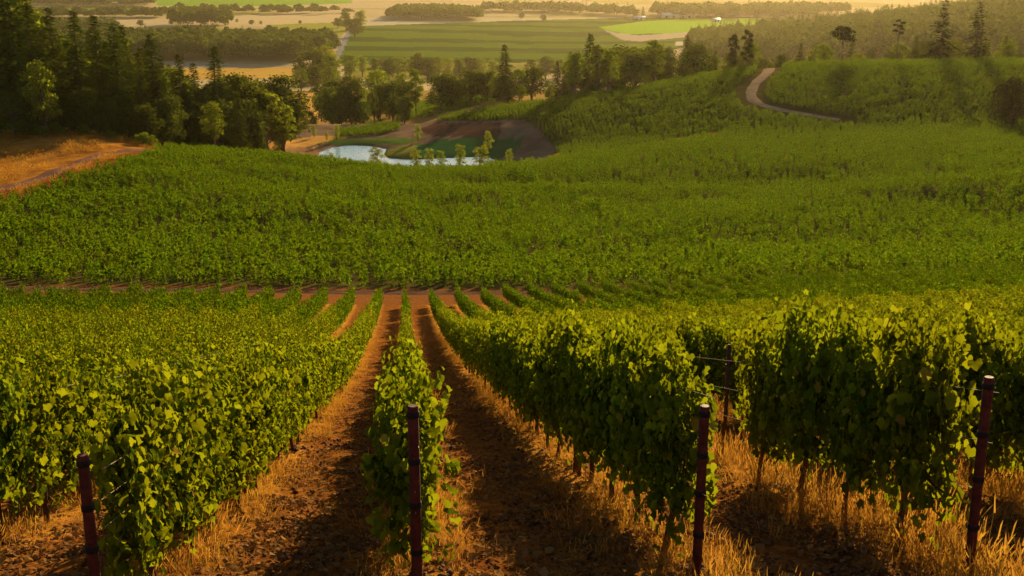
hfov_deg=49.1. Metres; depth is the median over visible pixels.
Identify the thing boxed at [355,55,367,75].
broadleaf tree
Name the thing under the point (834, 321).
grapevine
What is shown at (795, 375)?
grapevine
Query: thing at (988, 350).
grapevine
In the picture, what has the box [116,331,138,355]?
grapevine
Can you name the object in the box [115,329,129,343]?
grapevine
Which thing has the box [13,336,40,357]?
grapevine
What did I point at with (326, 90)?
broadleaf tree
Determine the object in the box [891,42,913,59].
broadleaf tree
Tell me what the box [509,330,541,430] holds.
grapevine
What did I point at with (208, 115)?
broadleaf tree
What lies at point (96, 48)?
conifer tree
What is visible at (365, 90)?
broadleaf tree
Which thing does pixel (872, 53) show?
conifer tree
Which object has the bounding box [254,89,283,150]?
broadleaf tree
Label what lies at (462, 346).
grapevine
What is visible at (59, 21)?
river wood
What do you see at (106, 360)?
grapevine
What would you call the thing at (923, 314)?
grapevine
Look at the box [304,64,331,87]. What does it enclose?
broadleaf tree
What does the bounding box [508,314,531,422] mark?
grapevine
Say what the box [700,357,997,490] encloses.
trellis wire
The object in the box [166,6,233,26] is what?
farm wood
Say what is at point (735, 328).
grapevine
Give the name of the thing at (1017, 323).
grapevine
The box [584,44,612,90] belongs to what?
broadleaf tree
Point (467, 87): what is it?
broadleaf tree
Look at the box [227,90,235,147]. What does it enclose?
conifer tree
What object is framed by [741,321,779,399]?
grapevine
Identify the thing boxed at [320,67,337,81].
broadleaf tree
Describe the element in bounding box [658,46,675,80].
conifer tree
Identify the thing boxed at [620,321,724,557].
grapevine
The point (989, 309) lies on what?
grapevine
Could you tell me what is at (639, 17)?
farm building
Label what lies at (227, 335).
grapevine
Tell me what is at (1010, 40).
broadleaf tree
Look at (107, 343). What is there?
grapevine
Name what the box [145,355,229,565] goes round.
grapevine
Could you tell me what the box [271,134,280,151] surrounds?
young tree
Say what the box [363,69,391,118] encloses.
broadleaf tree
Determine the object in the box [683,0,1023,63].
wooded hillside
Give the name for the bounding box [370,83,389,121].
broadleaf tree
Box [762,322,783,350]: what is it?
grapevine
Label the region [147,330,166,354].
grapevine
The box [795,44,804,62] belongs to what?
conifer tree
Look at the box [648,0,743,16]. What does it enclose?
hazy grove
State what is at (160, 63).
conifer tree
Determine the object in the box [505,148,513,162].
young tree
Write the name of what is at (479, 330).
grapevine
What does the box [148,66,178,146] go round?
conifer tree
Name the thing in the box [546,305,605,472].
grapevine
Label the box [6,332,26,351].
grapevine
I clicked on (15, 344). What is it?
grapevine
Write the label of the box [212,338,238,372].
grapevine
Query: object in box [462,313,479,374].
grapevine
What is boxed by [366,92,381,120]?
broadleaf tree
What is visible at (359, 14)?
broadleaf tree
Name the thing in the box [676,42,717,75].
broadleaf tree
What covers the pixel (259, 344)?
grapevine
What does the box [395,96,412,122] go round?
broadleaf tree
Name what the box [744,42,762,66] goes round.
broadleaf tree
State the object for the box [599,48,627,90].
broadleaf tree
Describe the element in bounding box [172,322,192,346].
grapevine
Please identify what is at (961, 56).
broadleaf tree
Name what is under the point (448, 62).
broadleaf tree
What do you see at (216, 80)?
conifer tree
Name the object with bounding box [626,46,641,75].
broadleaf tree
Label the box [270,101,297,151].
broadleaf tree
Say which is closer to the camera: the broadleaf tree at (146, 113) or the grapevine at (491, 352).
the grapevine at (491, 352)
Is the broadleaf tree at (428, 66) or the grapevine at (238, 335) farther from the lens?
the broadleaf tree at (428, 66)
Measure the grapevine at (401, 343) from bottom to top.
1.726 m
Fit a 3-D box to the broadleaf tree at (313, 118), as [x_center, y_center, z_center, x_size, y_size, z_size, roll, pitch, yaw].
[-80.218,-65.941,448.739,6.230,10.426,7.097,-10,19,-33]
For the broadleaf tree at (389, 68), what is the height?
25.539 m
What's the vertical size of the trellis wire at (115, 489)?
16.169 m
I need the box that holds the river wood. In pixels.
[40,14,120,30]
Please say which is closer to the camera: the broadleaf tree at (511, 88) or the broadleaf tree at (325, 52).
the broadleaf tree at (511, 88)
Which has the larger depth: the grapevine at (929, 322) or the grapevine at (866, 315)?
the grapevine at (866, 315)
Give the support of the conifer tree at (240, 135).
on the ground at (524, 38)
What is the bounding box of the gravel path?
[745,68,839,120]
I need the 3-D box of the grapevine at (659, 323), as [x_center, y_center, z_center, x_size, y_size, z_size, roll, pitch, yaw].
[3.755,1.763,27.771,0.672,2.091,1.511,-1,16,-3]
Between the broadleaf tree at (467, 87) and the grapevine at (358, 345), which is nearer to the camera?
the grapevine at (358, 345)
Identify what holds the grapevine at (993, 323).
on the ground at (524, 38)
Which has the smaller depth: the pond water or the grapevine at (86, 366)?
the grapevine at (86, 366)
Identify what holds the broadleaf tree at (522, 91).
on the ground at (524, 38)
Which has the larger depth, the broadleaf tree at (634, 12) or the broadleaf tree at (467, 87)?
the broadleaf tree at (634, 12)
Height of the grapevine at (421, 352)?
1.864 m
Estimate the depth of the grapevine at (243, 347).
27.77 m
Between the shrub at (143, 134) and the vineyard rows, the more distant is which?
the shrub at (143, 134)
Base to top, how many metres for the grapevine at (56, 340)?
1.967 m
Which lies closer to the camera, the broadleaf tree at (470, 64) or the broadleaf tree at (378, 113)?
the broadleaf tree at (378, 113)
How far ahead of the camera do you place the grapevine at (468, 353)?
34.75 m
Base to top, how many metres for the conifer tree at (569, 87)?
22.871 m
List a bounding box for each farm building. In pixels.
[633,16,645,19]
[661,13,679,17]
[680,13,695,17]
[711,18,720,21]
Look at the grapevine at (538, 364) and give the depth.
15.46 m
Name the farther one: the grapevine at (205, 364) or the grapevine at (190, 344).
the grapevine at (190, 344)
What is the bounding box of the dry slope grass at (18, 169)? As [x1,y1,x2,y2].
[0,128,161,198]
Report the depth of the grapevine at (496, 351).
24.22 m
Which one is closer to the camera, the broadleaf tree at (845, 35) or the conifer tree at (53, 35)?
the conifer tree at (53, 35)
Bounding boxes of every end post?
[76,453,100,575]
[406,404,422,575]
[691,404,709,575]
[963,376,994,575]
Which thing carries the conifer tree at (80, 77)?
on the ground at (524, 38)
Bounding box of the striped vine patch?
[396,94,498,120]
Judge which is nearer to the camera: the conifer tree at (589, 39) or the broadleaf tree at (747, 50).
the broadleaf tree at (747, 50)
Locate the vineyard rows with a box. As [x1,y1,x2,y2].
[0,261,1023,364]
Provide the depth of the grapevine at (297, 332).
40.54 m
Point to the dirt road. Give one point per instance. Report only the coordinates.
(368, 292)
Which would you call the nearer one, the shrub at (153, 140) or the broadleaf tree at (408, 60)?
the shrub at (153, 140)
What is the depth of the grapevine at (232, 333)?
39.03 m
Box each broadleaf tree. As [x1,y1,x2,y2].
[0,0,44,88]
[17,59,62,135]
[18,1,49,54]
[43,38,90,129]
[96,39,134,136]
[129,102,164,140]
[136,20,144,25]
[144,94,191,142]
[150,73,170,98]
[163,65,199,99]
[176,101,213,144]
[194,86,212,128]
[196,94,247,146]
[199,101,227,144]
[201,72,275,120]
[215,98,270,143]
[218,78,286,128]
[250,72,312,149]
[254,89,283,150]
[260,86,312,151]
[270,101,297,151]
[290,50,332,80]
[291,68,309,91]
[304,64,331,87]
[305,110,318,123]
[309,79,343,123]
[312,45,340,76]
[312,85,337,123]
[319,92,348,123]
[320,54,341,80]
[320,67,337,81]
[321,91,352,123]
[331,18,342,26]
[331,72,366,123]
[332,85,347,123]
[339,11,350,29]
[340,53,360,75]
[345,18,364,36]
[345,96,365,123]
[351,99,373,123]
[353,10,366,24]
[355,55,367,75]
[359,85,367,123]
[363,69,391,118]
[366,57,380,71]
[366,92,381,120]
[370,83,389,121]
[371,97,386,119]
[376,57,400,79]
[379,91,394,119]
[380,79,401,119]
[392,56,406,77]
[392,73,410,121]
[395,80,416,109]
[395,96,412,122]
[403,57,413,71]
[405,52,425,75]
[406,69,424,114]
[415,56,437,80]
[422,71,456,111]
[432,55,444,73]
[440,57,453,75]
[442,75,461,108]
[451,58,467,77]
[455,79,466,103]
[459,70,484,99]
[460,57,480,71]
[473,70,494,98]
[474,58,486,71]
[485,59,498,74]
[487,75,503,101]
[490,75,516,100]
[499,80,515,99]
[511,68,530,99]
[517,84,526,99]
[518,66,547,99]
[523,58,539,75]
[536,55,555,78]
[543,80,555,97]
[553,58,564,73]
[561,51,590,95]
[561,56,581,93]
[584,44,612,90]
[599,48,618,89]
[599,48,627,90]
[601,44,633,91]
[614,48,633,86]
[618,51,655,85]
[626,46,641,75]
[631,9,639,16]
[638,47,656,80]
[639,46,678,83]
[643,40,668,79]
[671,50,703,76]
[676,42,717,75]
[706,53,721,71]
[720,52,745,68]
[727,34,739,66]
[740,29,754,65]
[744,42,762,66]
[758,57,775,68]
[770,53,789,67]
[806,43,831,61]
[815,43,834,60]
[829,25,857,58]
[850,53,867,60]
[881,50,903,59]
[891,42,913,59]
[892,19,905,57]
[917,40,942,58]
[937,46,955,57]
[947,37,964,57]
[954,47,970,58]
[964,42,987,58]
[971,41,993,57]
[988,76,1023,127]
[993,37,1018,56]
[999,42,1017,58]
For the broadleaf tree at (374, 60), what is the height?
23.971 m
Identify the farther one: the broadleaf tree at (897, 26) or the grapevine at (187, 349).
the broadleaf tree at (897, 26)
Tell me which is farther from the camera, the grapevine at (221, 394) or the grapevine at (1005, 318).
the grapevine at (1005, 318)
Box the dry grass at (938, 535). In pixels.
[0,331,1023,575]
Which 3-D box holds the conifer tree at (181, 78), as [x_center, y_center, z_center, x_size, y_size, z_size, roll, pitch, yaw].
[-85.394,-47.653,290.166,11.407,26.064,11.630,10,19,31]
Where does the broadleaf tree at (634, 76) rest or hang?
on the ground at (524, 38)
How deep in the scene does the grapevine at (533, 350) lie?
17.05 m
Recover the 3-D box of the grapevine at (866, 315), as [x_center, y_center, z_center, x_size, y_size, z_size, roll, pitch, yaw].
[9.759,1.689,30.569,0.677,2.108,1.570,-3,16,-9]
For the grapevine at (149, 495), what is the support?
on the ground at (524, 38)
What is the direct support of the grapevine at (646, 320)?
on the ground at (524, 38)
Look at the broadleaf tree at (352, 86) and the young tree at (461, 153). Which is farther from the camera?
the broadleaf tree at (352, 86)
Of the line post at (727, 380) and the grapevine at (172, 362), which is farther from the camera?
the grapevine at (172, 362)
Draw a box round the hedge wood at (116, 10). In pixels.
[31,3,168,17]
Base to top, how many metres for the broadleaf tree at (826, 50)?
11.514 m
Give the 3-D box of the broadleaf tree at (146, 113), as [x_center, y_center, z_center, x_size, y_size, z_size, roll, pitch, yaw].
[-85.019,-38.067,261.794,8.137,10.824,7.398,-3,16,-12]
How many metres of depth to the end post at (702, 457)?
8.19 m
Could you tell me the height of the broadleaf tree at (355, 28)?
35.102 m
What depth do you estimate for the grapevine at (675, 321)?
26.61 m
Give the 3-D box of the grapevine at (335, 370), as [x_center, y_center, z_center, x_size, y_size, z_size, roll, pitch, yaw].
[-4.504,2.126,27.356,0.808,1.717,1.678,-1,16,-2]
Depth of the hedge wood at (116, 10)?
2670.39 m
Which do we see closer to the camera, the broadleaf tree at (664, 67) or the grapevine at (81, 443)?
the grapevine at (81, 443)
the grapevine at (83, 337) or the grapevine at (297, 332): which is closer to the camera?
the grapevine at (83, 337)
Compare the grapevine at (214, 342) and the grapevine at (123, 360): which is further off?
the grapevine at (214, 342)
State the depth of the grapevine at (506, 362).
21.70 m
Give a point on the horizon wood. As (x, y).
(123, 2)
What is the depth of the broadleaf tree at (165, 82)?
309.39 m
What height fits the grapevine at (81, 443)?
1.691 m
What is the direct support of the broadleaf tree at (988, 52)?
on the ground at (524, 38)
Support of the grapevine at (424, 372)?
on the ground at (524, 38)
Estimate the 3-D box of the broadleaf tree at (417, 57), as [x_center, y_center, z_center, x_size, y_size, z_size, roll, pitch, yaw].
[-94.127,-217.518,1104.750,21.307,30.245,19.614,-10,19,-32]
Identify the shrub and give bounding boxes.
[31,125,50,137]
[52,124,65,135]
[76,125,91,136]
[104,130,115,138]
[134,132,150,145]
[136,135,150,145]
[144,135,158,147]
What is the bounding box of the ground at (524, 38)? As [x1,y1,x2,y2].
[0,0,1023,575]
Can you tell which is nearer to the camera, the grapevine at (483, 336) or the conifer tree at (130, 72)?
the grapevine at (483, 336)
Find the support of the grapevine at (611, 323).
on the ground at (524, 38)
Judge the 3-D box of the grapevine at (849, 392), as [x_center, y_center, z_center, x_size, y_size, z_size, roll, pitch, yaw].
[3.241,1.285,10.626,0.579,2.188,1.732,0,16,1]
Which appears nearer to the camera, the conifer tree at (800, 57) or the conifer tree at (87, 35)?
the conifer tree at (87, 35)
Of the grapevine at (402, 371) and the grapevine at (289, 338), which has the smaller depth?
the grapevine at (402, 371)
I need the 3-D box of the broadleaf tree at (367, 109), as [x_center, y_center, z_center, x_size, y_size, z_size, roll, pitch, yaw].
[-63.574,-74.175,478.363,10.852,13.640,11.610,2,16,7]
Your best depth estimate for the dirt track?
200.58 m
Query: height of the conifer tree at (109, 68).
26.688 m
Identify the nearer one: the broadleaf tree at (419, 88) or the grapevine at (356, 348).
the grapevine at (356, 348)
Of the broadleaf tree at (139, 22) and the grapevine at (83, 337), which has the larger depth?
the broadleaf tree at (139, 22)
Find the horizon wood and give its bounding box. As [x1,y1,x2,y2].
[26,0,157,5]
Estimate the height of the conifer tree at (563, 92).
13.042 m
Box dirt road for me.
[2,282,825,294]
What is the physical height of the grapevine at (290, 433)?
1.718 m
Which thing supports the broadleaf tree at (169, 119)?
on the ground at (524, 38)
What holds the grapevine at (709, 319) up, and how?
on the ground at (524, 38)
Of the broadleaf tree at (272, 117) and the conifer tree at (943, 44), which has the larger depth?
the conifer tree at (943, 44)
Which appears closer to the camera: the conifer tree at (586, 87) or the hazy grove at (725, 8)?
the conifer tree at (586, 87)
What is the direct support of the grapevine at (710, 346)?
on the ground at (524, 38)
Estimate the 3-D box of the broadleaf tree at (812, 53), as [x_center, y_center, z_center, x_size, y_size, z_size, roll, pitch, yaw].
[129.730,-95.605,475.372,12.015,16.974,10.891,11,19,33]
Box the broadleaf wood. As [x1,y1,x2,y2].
[46,24,340,56]
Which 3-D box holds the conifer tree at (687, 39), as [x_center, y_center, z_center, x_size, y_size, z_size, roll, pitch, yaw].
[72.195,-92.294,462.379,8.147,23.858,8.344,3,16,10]
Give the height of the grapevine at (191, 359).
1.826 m
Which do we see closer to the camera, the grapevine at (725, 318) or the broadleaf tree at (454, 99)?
the grapevine at (725, 318)
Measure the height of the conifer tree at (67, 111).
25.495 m
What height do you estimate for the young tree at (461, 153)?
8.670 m
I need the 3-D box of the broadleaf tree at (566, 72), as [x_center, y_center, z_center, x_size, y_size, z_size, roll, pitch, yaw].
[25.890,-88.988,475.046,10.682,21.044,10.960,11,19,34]
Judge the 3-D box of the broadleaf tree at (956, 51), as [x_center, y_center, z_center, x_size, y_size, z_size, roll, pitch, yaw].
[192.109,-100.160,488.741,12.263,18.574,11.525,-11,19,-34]
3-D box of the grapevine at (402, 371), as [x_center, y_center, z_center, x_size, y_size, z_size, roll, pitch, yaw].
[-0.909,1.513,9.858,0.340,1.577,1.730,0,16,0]
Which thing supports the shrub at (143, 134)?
on the ground at (524, 38)
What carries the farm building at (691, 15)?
on the ground at (524, 38)
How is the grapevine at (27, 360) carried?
on the ground at (524, 38)
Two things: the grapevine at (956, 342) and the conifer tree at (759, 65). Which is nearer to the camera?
the grapevine at (956, 342)
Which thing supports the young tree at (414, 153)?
on the ground at (524, 38)
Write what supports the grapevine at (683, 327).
on the ground at (524, 38)
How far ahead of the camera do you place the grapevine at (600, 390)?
11.69 m
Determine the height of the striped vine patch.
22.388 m
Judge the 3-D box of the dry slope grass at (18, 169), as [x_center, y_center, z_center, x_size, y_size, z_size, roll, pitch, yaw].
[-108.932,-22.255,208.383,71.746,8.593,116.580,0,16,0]
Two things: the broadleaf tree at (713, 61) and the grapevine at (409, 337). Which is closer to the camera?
the grapevine at (409, 337)
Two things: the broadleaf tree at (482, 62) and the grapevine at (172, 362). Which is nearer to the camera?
the grapevine at (172, 362)
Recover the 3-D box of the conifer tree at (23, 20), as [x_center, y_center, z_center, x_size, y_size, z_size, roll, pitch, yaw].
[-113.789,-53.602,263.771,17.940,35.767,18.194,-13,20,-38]
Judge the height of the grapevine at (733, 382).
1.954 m
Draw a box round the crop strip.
[338,120,400,136]
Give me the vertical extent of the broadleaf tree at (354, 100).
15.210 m
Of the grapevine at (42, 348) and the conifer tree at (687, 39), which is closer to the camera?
the grapevine at (42, 348)
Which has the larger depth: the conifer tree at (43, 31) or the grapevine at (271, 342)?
the conifer tree at (43, 31)
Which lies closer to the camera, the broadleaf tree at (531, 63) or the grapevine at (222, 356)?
the grapevine at (222, 356)
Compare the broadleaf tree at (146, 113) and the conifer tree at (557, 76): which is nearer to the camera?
the broadleaf tree at (146, 113)
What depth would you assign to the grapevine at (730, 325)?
29.46 m
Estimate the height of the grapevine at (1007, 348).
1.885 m
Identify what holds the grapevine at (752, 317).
on the ground at (524, 38)
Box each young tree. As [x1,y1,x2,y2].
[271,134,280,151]
[311,125,316,135]
[333,124,339,139]
[368,147,385,163]
[409,148,421,164]
[414,124,422,139]
[424,148,433,164]
[436,150,446,164]
[455,143,466,164]
[472,145,489,164]
[484,131,494,150]
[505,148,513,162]
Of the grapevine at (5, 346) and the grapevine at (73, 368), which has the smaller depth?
the grapevine at (73, 368)
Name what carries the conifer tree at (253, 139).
on the ground at (524, 38)
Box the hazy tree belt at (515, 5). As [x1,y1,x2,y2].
[480,0,636,14]
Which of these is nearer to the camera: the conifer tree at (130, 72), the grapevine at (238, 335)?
the grapevine at (238, 335)
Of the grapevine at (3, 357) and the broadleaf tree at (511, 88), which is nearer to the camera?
the grapevine at (3, 357)
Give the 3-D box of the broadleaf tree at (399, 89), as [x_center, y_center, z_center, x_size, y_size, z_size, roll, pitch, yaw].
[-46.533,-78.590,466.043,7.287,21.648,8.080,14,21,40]
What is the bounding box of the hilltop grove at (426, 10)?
[384,2,484,16]
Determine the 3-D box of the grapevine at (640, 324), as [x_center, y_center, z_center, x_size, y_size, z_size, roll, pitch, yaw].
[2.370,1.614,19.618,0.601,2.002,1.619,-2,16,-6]
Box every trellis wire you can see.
[101,445,141,527]
[674,386,714,495]
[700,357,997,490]
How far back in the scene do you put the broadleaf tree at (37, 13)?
326.50 m
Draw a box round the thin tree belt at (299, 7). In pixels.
[168,2,354,12]
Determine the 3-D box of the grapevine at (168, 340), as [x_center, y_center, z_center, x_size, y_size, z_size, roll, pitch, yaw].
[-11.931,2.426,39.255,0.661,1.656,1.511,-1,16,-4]
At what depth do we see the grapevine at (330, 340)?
28.86 m
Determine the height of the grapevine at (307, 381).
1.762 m
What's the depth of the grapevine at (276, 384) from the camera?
14.72 m
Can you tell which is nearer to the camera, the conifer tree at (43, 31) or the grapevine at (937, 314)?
the grapevine at (937, 314)
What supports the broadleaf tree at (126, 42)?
on the ground at (524, 38)
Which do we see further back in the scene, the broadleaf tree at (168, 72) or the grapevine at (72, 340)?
the broadleaf tree at (168, 72)
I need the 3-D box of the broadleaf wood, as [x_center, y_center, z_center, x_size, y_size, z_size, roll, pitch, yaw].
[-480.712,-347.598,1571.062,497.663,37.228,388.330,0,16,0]
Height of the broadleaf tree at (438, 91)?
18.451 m
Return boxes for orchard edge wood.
[683,24,722,41]
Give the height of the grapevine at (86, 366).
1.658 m
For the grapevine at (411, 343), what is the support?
on the ground at (524, 38)
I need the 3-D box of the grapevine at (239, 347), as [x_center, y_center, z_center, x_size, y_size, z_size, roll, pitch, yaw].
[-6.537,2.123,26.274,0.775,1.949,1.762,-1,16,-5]
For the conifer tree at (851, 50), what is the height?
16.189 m
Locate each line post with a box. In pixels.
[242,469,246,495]
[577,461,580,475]
[722,344,731,452]
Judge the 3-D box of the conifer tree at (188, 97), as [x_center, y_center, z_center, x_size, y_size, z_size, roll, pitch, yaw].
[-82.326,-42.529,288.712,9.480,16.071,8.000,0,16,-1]
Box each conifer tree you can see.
[0,0,53,122]
[0,0,66,126]
[9,4,74,130]
[35,15,50,54]
[39,8,76,129]
[44,31,69,129]
[55,10,104,132]
[57,36,71,127]
[63,47,94,130]
[83,15,119,134]
[83,29,100,133]
[95,23,139,137]
[95,41,125,134]
[106,25,143,138]
[124,52,137,135]
[126,51,156,140]
[130,46,152,102]
[135,33,181,125]
[141,50,153,73]
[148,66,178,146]
[157,57,166,78]
[157,74,183,144]
[167,54,199,144]
[178,88,190,143]
[178,92,204,144]
[186,62,215,144]
[202,46,241,146]
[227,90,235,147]
[227,93,252,149]
[244,102,264,151]
[253,110,269,148]
[488,44,522,102]
[551,61,561,98]
[556,69,569,95]
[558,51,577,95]
[569,33,605,93]
[577,54,594,96]
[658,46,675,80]
[681,36,690,61]
[711,50,719,70]
[752,49,763,69]
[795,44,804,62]
[847,41,856,59]
[869,47,876,58]
[908,35,922,59]
[924,0,959,58]
[945,42,951,58]
[956,2,990,57]
[997,36,1008,57]
[1016,45,1022,57]
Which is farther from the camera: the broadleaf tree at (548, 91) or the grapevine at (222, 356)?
the broadleaf tree at (548, 91)
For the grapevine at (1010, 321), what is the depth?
34.87 m
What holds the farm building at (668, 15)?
on the ground at (524, 38)
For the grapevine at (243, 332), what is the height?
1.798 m
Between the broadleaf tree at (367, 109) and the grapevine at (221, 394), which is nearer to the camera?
the grapevine at (221, 394)
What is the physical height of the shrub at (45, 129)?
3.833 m
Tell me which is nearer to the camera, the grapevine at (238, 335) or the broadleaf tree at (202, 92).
the grapevine at (238, 335)
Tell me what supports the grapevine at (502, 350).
on the ground at (524, 38)
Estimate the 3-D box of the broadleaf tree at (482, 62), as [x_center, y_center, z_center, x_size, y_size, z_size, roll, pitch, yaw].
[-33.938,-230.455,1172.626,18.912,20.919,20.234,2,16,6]
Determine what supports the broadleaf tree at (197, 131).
on the ground at (524, 38)
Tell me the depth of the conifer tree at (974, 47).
407.98 m
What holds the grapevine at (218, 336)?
on the ground at (524, 38)
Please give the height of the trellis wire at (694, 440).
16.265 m
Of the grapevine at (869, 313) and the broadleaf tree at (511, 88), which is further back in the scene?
the broadleaf tree at (511, 88)
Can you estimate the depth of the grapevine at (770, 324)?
25.92 m
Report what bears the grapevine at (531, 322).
on the ground at (524, 38)
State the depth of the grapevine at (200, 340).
33.79 m
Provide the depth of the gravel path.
338.75 m
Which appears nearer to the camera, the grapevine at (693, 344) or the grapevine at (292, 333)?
the grapevine at (693, 344)
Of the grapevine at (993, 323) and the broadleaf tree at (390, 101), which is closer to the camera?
the grapevine at (993, 323)
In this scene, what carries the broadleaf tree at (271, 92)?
on the ground at (524, 38)
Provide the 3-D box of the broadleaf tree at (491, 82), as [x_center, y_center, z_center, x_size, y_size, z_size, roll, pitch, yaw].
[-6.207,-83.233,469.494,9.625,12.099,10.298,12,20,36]
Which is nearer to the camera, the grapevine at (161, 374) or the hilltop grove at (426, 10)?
the grapevine at (161, 374)
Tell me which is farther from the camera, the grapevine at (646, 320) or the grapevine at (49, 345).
the grapevine at (49, 345)
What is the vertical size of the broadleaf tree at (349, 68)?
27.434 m
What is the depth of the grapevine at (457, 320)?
41.18 m
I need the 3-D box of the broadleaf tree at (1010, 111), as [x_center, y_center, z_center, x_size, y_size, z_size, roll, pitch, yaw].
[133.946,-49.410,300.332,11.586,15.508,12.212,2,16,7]
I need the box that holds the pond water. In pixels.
[317,145,493,165]
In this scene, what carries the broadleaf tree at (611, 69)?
on the ground at (524, 38)
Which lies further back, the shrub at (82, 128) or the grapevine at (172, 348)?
the shrub at (82, 128)
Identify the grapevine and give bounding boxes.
[0,323,19,341]
[0,329,13,351]
[0,333,24,361]
[0,339,10,363]
[0,346,37,544]
[0,353,16,371]
[0,354,9,387]
[1,364,78,523]
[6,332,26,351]
[6,366,38,395]
[9,346,39,374]
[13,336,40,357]
[19,349,72,384]
[21,339,63,372]
[35,336,55,357]
[38,327,61,344]
[40,371,108,507]
[47,322,72,360]
[49,335,73,373]
[56,327,80,363]
[57,352,80,394]
[66,360,123,484]
[69,354,106,428]
[72,328,90,357]
[72,332,102,366]
[79,327,104,352]
[88,336,120,381]
[89,355,205,575]
[94,336,116,366]
[103,330,119,345]
[103,359,153,404]
[112,347,134,373]
[113,339,127,356]
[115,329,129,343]
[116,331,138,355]
[119,347,150,370]
[123,326,148,352]
[130,335,161,364]
[136,327,153,350]
[138,356,172,410]
[141,345,180,390]
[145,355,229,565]
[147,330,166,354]
[151,331,172,366]
[160,338,184,367]
[163,330,180,358]
[169,341,190,360]
[171,342,198,386]
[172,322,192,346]
[174,329,188,346]
[180,338,200,361]
[183,362,249,531]
[188,355,218,381]
[194,328,214,359]
[195,344,219,374]
[203,332,219,352]
[206,347,235,374]
[209,329,227,344]
[210,348,267,511]
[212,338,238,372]
[221,326,233,348]
[223,326,238,346]
[226,342,279,493]
[229,329,244,345]
[231,330,247,371]
[235,339,249,358]
[236,324,248,345]
[236,342,291,476]
[238,334,258,359]
[249,334,264,354]
[254,335,271,354]
[257,342,301,466]
[261,334,276,357]
[263,326,284,353]
[272,354,304,457]
[273,324,287,354]
[279,325,295,354]
[280,330,292,354]
[282,342,320,441]
[283,351,311,450]
[287,330,298,349]
[289,326,301,352]
[290,323,305,349]
[298,338,319,431]
[307,341,331,418]
[310,330,329,415]
[316,334,339,408]
[323,332,341,401]
[324,334,344,404]
[333,334,354,391]
[333,337,351,394]
[336,326,351,382]
[339,329,357,384]
[344,327,359,372]
[346,331,355,383]
[348,329,362,369]
[359,363,461,572]
[371,336,436,497]
[395,337,409,355]
[396,329,416,355]
[397,340,426,370]
[397,359,418,425]
[401,321,409,332]
[402,347,437,463]
[454,315,469,365]
[455,318,471,369]
[457,314,465,366]
[457,317,471,372]
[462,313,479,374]
[462,318,475,376]
[465,314,479,377]
[468,316,485,382]
[471,316,486,377]
[473,320,490,385]
[477,318,494,396]
[479,319,491,392]
[487,307,505,395]
[490,317,505,406]
[495,314,512,411]
[501,320,526,414]
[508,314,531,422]
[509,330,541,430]
[514,311,528,324]
[519,318,546,436]
[521,312,538,331]
[523,336,561,446]
[529,299,578,458]
[545,310,555,328]
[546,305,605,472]
[561,316,607,483]
[579,312,638,501]
[586,310,597,325]
[595,312,606,330]
[595,314,611,347]
[606,312,673,526]
[606,314,633,345]
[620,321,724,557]
[625,313,649,328]
[636,312,655,327]
[636,321,650,332]
[648,316,685,357]
[653,314,664,337]
[660,314,684,336]
[673,306,698,378]
[679,310,700,327]
[682,318,712,394]
[696,316,736,414]
[702,314,721,328]
[715,317,737,332]
[716,325,748,417]
[721,313,736,326]
[727,315,746,349]
[731,317,745,338]
[733,316,793,482]
[741,309,761,326]
[741,314,757,347]
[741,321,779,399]
[758,289,847,498]
[758,311,784,332]
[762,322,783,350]
[807,292,900,520]
[820,307,845,332]
[852,318,893,368]
[855,308,878,331]
[862,297,991,551]
[862,305,881,328]
[909,329,968,464]
[914,309,935,318]
[922,314,943,350]
[929,307,948,328]
[940,308,961,324]
[941,298,1023,492]
[944,325,979,356]
[945,312,998,340]
[971,307,1014,338]
[975,303,1002,319]
[982,322,1022,443]
[987,329,1023,468]
[988,311,1015,330]
[994,311,1016,321]
[1002,307,1023,330]
[1009,312,1023,331]
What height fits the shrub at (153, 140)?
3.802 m
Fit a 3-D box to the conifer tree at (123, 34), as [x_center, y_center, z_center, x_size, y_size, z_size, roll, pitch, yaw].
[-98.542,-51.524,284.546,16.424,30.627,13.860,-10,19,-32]
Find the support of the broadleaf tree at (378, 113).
on the ground at (524, 38)
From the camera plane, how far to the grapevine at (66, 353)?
26.71 m
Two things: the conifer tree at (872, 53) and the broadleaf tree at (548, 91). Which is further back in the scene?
the broadleaf tree at (548, 91)
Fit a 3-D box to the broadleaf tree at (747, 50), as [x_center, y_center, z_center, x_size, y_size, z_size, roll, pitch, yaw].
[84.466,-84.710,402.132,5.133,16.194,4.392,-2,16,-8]
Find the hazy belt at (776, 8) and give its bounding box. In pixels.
[742,0,851,17]
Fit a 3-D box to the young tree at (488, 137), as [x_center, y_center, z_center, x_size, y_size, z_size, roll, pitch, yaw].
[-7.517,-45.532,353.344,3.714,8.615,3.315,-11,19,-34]
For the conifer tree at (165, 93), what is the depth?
273.30 m
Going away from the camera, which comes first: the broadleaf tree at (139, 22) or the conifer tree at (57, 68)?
the conifer tree at (57, 68)
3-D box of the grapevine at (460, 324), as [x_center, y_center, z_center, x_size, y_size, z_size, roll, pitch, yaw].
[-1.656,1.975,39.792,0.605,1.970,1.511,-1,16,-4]

